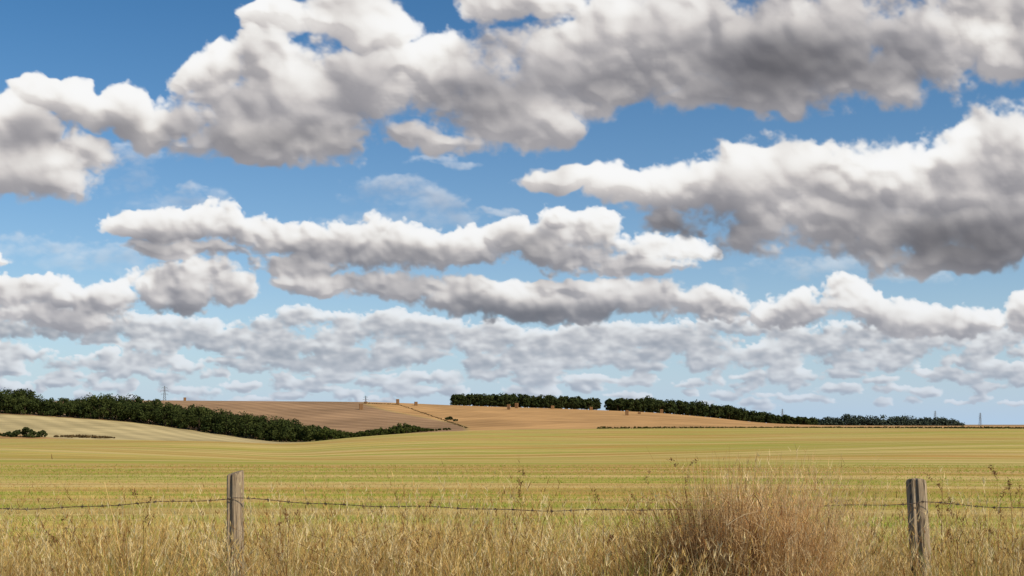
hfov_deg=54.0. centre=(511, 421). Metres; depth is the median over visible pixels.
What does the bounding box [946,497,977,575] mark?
dock plant
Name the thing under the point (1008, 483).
dock plant
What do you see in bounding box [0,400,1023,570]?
ground
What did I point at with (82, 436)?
bush
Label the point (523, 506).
dock plant
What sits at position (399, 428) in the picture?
hedgerow
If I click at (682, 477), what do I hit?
dock plant
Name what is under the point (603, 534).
dock plant
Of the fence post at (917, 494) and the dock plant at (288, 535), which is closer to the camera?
the dock plant at (288, 535)
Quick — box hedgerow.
[315,423,450,439]
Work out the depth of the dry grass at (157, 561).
5.76 m
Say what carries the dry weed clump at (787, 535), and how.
on the ground at (533, 437)
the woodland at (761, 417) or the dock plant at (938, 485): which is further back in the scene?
the woodland at (761, 417)
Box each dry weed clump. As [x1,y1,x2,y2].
[540,443,925,575]
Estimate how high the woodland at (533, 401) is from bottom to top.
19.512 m
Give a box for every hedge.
[369,403,467,427]
[597,426,1023,428]
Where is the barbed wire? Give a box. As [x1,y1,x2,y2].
[0,497,1023,511]
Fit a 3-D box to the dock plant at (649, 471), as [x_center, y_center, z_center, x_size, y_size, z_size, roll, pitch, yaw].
[0.752,0.950,5.755,0.160,1.340,0.149,0,0,0]
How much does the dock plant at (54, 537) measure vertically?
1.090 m
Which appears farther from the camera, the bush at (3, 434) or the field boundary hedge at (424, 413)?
the field boundary hedge at (424, 413)
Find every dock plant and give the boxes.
[45,513,70,574]
[129,486,156,566]
[263,505,285,571]
[275,508,299,575]
[414,499,439,572]
[512,470,530,568]
[594,487,616,575]
[631,470,655,559]
[669,458,697,546]
[923,472,961,570]
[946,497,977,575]
[979,465,1011,565]
[999,477,1021,575]
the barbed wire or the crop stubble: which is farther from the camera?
the crop stubble
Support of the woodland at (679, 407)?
on the ground at (533, 437)
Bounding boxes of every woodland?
[450,392,601,409]
[604,395,748,420]
[746,410,817,424]
[816,414,964,425]
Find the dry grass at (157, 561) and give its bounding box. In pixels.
[0,453,1023,575]
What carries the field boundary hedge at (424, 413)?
on the ground at (533, 437)
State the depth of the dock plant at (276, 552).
5.97 m
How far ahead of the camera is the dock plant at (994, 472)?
5.64 m
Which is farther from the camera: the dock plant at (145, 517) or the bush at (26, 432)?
the bush at (26, 432)
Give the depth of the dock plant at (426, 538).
5.78 m
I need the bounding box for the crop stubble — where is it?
[0,463,1023,573]
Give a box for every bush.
[0,431,17,436]
[7,427,47,437]
[54,434,114,437]
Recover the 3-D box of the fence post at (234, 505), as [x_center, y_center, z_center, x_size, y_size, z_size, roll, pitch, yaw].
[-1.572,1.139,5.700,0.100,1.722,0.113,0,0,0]
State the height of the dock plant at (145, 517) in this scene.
1.237 m
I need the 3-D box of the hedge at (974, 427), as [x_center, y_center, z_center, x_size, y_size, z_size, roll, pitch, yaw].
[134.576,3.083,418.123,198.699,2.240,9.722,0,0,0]
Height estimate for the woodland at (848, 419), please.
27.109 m
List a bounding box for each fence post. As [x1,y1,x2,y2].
[226,470,243,575]
[906,478,931,575]
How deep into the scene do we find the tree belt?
618.16 m
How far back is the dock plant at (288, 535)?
5.37 m
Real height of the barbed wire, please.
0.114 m
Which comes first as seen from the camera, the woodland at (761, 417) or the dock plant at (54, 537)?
the dock plant at (54, 537)
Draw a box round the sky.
[0,0,1023,424]
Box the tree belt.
[0,387,330,441]

